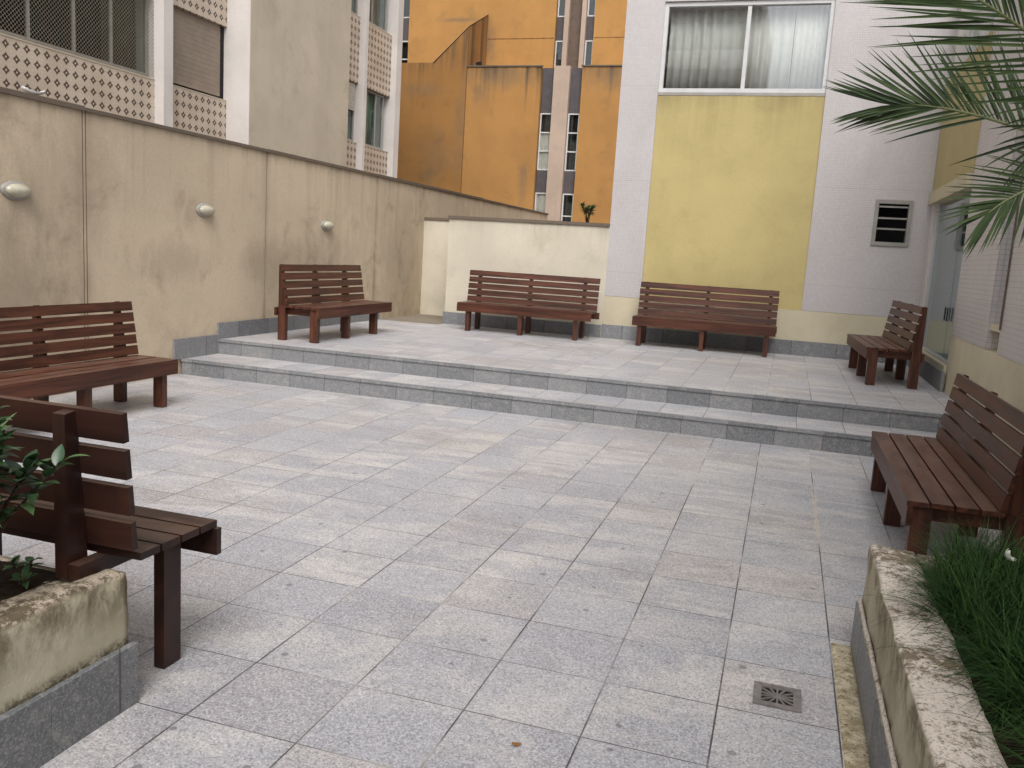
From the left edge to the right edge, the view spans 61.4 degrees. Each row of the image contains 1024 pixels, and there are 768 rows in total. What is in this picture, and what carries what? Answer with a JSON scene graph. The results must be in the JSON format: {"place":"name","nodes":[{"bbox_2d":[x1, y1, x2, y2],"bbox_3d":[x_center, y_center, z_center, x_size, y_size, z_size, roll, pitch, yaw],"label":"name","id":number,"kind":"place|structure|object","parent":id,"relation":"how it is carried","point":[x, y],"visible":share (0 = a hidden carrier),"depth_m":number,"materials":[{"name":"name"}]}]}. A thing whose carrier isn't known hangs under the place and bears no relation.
{"place":"outdoors","nodes":[
{"label":"outdoors","id":0,"kind":"place"},
{"bbox_2d":[0,0,403,177],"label":"apartment building","id":1,"kind":"structure","parent":0,"point":[319,80],"depth_m":15.41,"materials":[{"name":"concrete"}]},
{"bbox_2d":[0,0,153,76],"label":"window","id":2,"kind":"structure","parent":1,"relation":"in","point":[102,31],"depth_m":12.86,"materials":[{"name":"grey metal"}]},
{"bbox_2d":[347,81,354,140],"bbox_3d":[-3.843,-6.214,19.465,0.095,1.290,1.125,6,9,17],"label":"window","id":3,"kind":"structure","parent":1,"relation":"in","point":[351,100],"depth_m":19.82,"materials":[{"name":"grey metal"}]},
{"bbox_2d":[351,0,357,14],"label":"window","id":4,"kind":"structure","parent":1,"relation":"in","point":[356,1],"depth_m":19.61,"materials":[{"name":"grey metal"}]},
{"bbox_2d":[365,89,383,149],"bbox_3d":[-3.469,-6.394,20.787,0.125,1.290,1.345,6,9,17],"label":"window","id":5,"kind":"structure","parent":1,"relation":"in","point":[369,101],"depth_m":20.98,"materials":[{"name":"grey glass"}]},
{"bbox_2d":[369,0,387,31],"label":"window","id":6,"kind":"structure","parent":1,"relation":"in","point":[371,1],"depth_m":20.95,"materials":[{"name":"grey metal"}]},
{"bbox_2d":[2,374,1001,767],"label":"terrace","id":7,"kind":"structure","parent":0,"point":[380,582],"depth_m":3.96,"materials":[{"name":"stone"}]},
{"bbox_2d":[0,556,137,767],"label":"planter","id":8,"kind":"object","parent":7,"relation":"on","point":[68,664],"visible":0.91,"depth_m":2.52,"materials":[{"name":"concrete"}]},
{"bbox_2d":[3,555,44,588],"bbox_3d":[-1.456,0.583,2.586,0.105,0.135,0.212,-5,12,-43],"label":"shrub","id":9,"kind":"object","parent":8,"relation":"on","point":[26,574],"visible":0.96,"depth_m":2.58,"materials":[{"name":"green plant"}]},
{"bbox_2d":[0,406,88,536],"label":"shrub","id":10,"kind":"object","parent":8,"relation":"on","point":[31,464],"visible":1,"depth_m":2.44,"materials":[{"name":"green plant"}]},
{"bbox_2d":[0,301,177,407],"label":"wooden bench","id":11,"kind":"object","parent":7,"relation":"on","point":[40,379],"visible":0.95,"depth_m":6.82,"materials":[{"name":"brown wood"}]},
{"bbox_2d":[0,395,220,668],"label":"wooden bench","id":12,"kind":"object","parent":7,"relation":"on","point":[75,517],"visible":0.94,"depth_m":2.70,"materials":[{"name":"brown wood"}]},
{"bbox_2d":[752,680,801,713],"bbox_3d":[0.951,1.121,3.091,0.166,0.007,0.166,6,9,17],"label":"floor drain","id":13,"kind":"object","parent":7,"relation":"on","point":[777,696],"visible":1,"depth_m":3.09,"materials":[{"name":"grey metal"}]},
{"bbox_2d":[831,643,870,767],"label":"gutter strip","id":14,"kind":"object","parent":7,"relation":"on","point":[854,745],"visible":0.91,"depth_m":3.02,"materials":[{"name":"beige stone"}]},
{"bbox_2d":[850,544,1023,767],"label":"planter","id":15,"kind":"object","parent":7,"relation":"on","point":[908,722],"visible":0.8,"depth_m":2.49,"materials":[{"name":"concrete"}]},
{"bbox_2d":[823,0,1023,260],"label":"palm tree","id":16,"kind":"object","parent":15,"relation":"in","point":[897,107],"visible":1,"depth_m":2.93,"materials":[{"name":"green plant"}]},
{"bbox_2d":[850,511,1023,767],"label":"grass","id":17,"kind":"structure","parent":15,"relation":"in","point":[996,617],"depth_m":2.68,"materials":[{"name":"green plant"}]},
{"bbox_2d":[1005,548,1016,560],"bbox_3d":[1.624,0.562,2.815,0.060,0.026,0.032,45,16,-27],"label":"white petal","id":18,"kind":"object","parent":17,"relation":"on","point":[1008,555],"visible":0.88,"depth_m":2.80,"materials":[{"name":"white plant"}]},
{"bbox_2d":[870,373,1023,564],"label":"wooden bench","id":19,"kind":"object","parent":7,"relation":"on","point":[943,476],"visible":0.93,"depth_m":4.72,"materials":[{"name":"brown wood"}]},
{"bbox_2d":[397,0,626,223],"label":"apartment building","id":20,"kind":"structure","parent":0,"point":[525,114],"depth_m":25.81,"materials":[{"name":"paint"}]},
{"bbox_2d":[402,41,407,62],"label":"window","id":21,"kind":"structure","parent":20,"relation":"in","point":[405,43],"depth_m":28.10,"materials":[{"name":"glass"}]},
{"bbox_2d":[404,0,409,17],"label":"window","id":22,"kind":"structure","parent":20,"relation":"in","point":[406,2],"depth_m":27.90,"materials":[{"name":"glass"}]},
{"bbox_2d":[534,192,545,212],"bbox_3d":[0.841,-5.040,25.697,0.360,1.300,0.070,6,9,17],"label":"window","id":23,"kind":"structure","parent":20,"relation":"in","point":[540,198],"depth_m":25.66,"materials":[{"name":"glass"}]},
{"bbox_2d":[537,113,550,169],"bbox_3d":[0.982,-7.131,25.410,0.360,1.630,0.140,6,9,17],"label":"window","id":24,"kind":"structure","parent":20,"relation":"in","point":[544,136],"depth_m":25.40,"materials":[{"name":"glass"}]},
{"bbox_2d":[554,41,562,65],"bbox_3d":[1.434,-9.651,26.623,0.255,1.790,0.140,6,9,17],"label":"window","id":25,"kind":"structure","parent":20,"relation":"in","point":[558,51],"depth_m":26.58,"materials":[{"name":"glass"}]},
{"bbox_2d":[557,0,565,16],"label":"window","id":26,"kind":"structure","parent":20,"relation":"in","point":[561,6],"depth_m":26.38,"materials":[{"name":"glass"}]},
{"bbox_2d":[561,194,573,221],"bbox_3d":[1.641,-4.958,25.488,0.340,1.300,0.140,6,9,17],"label":"window","id":27,"kind":"structure","parent":20,"relation":"in","point":[567,205],"depth_m":25.48,"materials":[{"name":"glass"}]},
{"bbox_2d":[564,113,578,170],"bbox_3d":[1.771,-7.044,25.167,0.340,1.630,0.140,6,9,17],"label":"window","id":28,"kind":"structure","parent":20,"relation":"in","point":[571,148],"depth_m":25.19,"materials":[{"name":"glass"}]},
{"bbox_2d":[584,40,592,64],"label":"window","id":29,"kind":"structure","parent":20,"relation":"in","point":[588,43],"depth_m":26.29,"materials":[{"name":"glass"}]},
{"bbox_2d":[587,0,595,16],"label":"window","id":30,"kind":"structure","parent":20,"relation":"in","point":[591,3],"depth_m":26.10,"materials":[{"name":"glass"}]},
{"bbox_2d":[218,319,972,436],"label":"terrace","id":31,"kind":"structure","parent":0,"point":[794,376],"depth_m":9.51,"materials":[{"name":"stone"}]},
{"bbox_2d":[274,264,391,342],"bbox_3d":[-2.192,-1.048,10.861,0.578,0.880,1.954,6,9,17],"label":"wooden bench","id":32,"kind":"object","parent":31,"relation":"on","point":[344,309],"visible":1,"depth_m":10.59,"materials":[{"name":"brown wood"}]},
{"bbox_2d":[380,314,443,324],"bbox_3d":[-1.403,-0.967,14.329,1.010,0.234,1.650,6,9,17],"label":"bare strip","id":33,"kind":"object","parent":31,"relation":"on","point":[427,319],"visible":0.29,"depth_m":14.10,"materials":[{"name":"concrete"}]},
{"bbox_2d":[457,270,600,340],"bbox_3d":[0.236,-1.165,12.604,2.024,0.880,0.578,6,9,16],"label":"wooden bench","id":34,"kind":"object","parent":31,"relation":"on","point":[519,309],"visible":1,"depth_m":12.62,"materials":[{"name":"brown wood"}]},
{"bbox_2d":[218,339,976,420],"bbox_3d":[0.364,-0.095,8.691,7.810,0.030,0.042,6,9,17],"label":"step nosing","id":35,"kind":"object","parent":31,"relation":"attached to","point":[614,381],"visible":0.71,"depth_m":8.51,"materials":[{"name":"stone"}]},
{"bbox_2d":[632,281,779,356],"bbox_3d":[2.678,-0.916,11.977,1.944,0.880,0.578,6,9,17],"label":"wooden bench","id":36,"kind":"object","parent":31,"relation":"on","point":[705,322],"visible":1,"depth_m":12.00,"materials":[{"name":"brown wood"}]},
{"bbox_2d":[847,300,927,388],"bbox_3d":[4.352,-0.526,10.116,0.578,0.880,1.954,6,9,15],"label":"wooden bench","id":37,"kind":"object","parent":31,"relation":"on","point":[890,346],"visible":1,"depth_m":9.57,"materials":[{"name":"brown wood"}]},
{"bbox_2d":[990,323,999,332],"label":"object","id":38,"kind":"structure","parent":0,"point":[994,327],"depth_m":7.39,"materials":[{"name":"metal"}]},
{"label":"ground","id":39,"kind":"structure","parent":0,"visible":0},
{"bbox_2d":[0,87,548,398],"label":"boundary wall","id":40,"kind":"structure","parent":39,"relation":"on","point":[105,211],"depth_m":9.12,"materials":[{"name":"stone"}]},
{"bbox_2d":[0,181,30,199],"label":"wall lamp","id":41,"kind":"object","parent":40,"relation":"attached to","point":[14,190],"visible":1,"depth_m":7.04,"materials":[{"name":"white glass"}]},
{"bbox_2d":[21,85,45,94],"bbox_3d":[-4.023,-2.461,7.248,0.100,0.060,0.200,9,10,32],"label":"plastic scrap","id":42,"kind":"object","parent":40,"relation":"on","point":[25,89],"visible":0.89,"depth_m":7.21,"materials":[{"name":"white plastic"}]},
{"bbox_2d":[196,203,214,217],"bbox_3d":[-3.309,-1.890,9.382,0.087,0.160,0.304,6,9,17],"label":"wall lamp","id":43,"kind":"object","parent":40,"relation":"attached to","point":[205,210],"visible":1,"depth_m":9.32,"materials":[{"name":"white glass"}]},
{"bbox_2d":[321,219,333,230],"bbox_3d":[-2.515,-2.181,11.862,0.087,0.160,0.304,6,9,17],"label":"wall lamp","id":44,"kind":"object","parent":40,"relation":"attached to","point":[327,225],"visible":1,"depth_m":11.80,"materials":[{"name":"white glass"}]},
{"bbox_2d":[420,215,609,337],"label":"courtyard wall","id":45,"kind":"structure","parent":39,"relation":"on","point":[456,249],"depth_m":13.21,"materials":[{"name":"paint"}]},
{"bbox_2d":[579,202,597,221],"bbox_3d":[1.131,-2.550,12.846,0.312,0.338,0.318,6,9,17],"label":"shrub","id":46,"kind":"object","parent":45,"relation":"on","point":[586,210],"visible":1,"depth_m":12.81,"materials":[{"name":"green plant"}]},
{"bbox_2d":[182,354,974,456],"bbox_3d":[0.251,0.203,8.430,7.810,0.215,0.620,6,9,17],"label":"step","id":47,"kind":"object","parent":39,"relation":"on","point":[728,432],"visible":0.5,"depth_m":8.18,"materials":[{"name":"stone"}]},
{"bbox_2d":[181,358,989,452],"bbox_3d":[0.166,0.146,8.131,7.810,0.030,0.042,6,9,17],"label":"step nosing","id":48,"kind":"object","parent":47,"relation":"attached to","point":[782,428],"visible":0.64,"depth_m":8.06,"materials":[{"name":"stone"}]},
{"bbox_2d":[601,0,1023,474],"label":"apartment building","id":49,"kind":"structure","parent":39,"relation":"on","point":[739,163],"depth_m":11.82,"materials":[{"name":"yellow paint"}]},
{"bbox_2d":[658,0,835,95],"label":"window","id":50,"kind":"structure","parent":49,"relation":"in","point":[747,51],"depth_m":11.96,"materials":[{"name":"glass"}]},
{"bbox_2d":[870,199,913,246],"bbox_3d":[5.097,-2.158,11.578,0.470,0.605,0.160,6,9,17],"label":"louvre window","id":51,"kind":"structure","parent":49,"relation":"in","point":[910,204],"depth_m":11.50,"materials":[{"name":"grey metal"}]},
{"bbox_2d":[922,193,966,363],"bbox_3d":[5.105,-1.248,10.129,0.078,1.857,2.348,6,9,17],"label":"glass door","id":52,"kind":"structure","parent":49,"relation":"in","point":[940,238],"depth_m":10.81,"materials":[{"name":"metal"}]},
{"bbox_2d":[967,0,996,58],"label":"window","id":53,"kind":"structure","parent":49,"relation":"in","point":[973,32],"depth_m":10.27,"materials":[{"name":"metal"}]}
]}

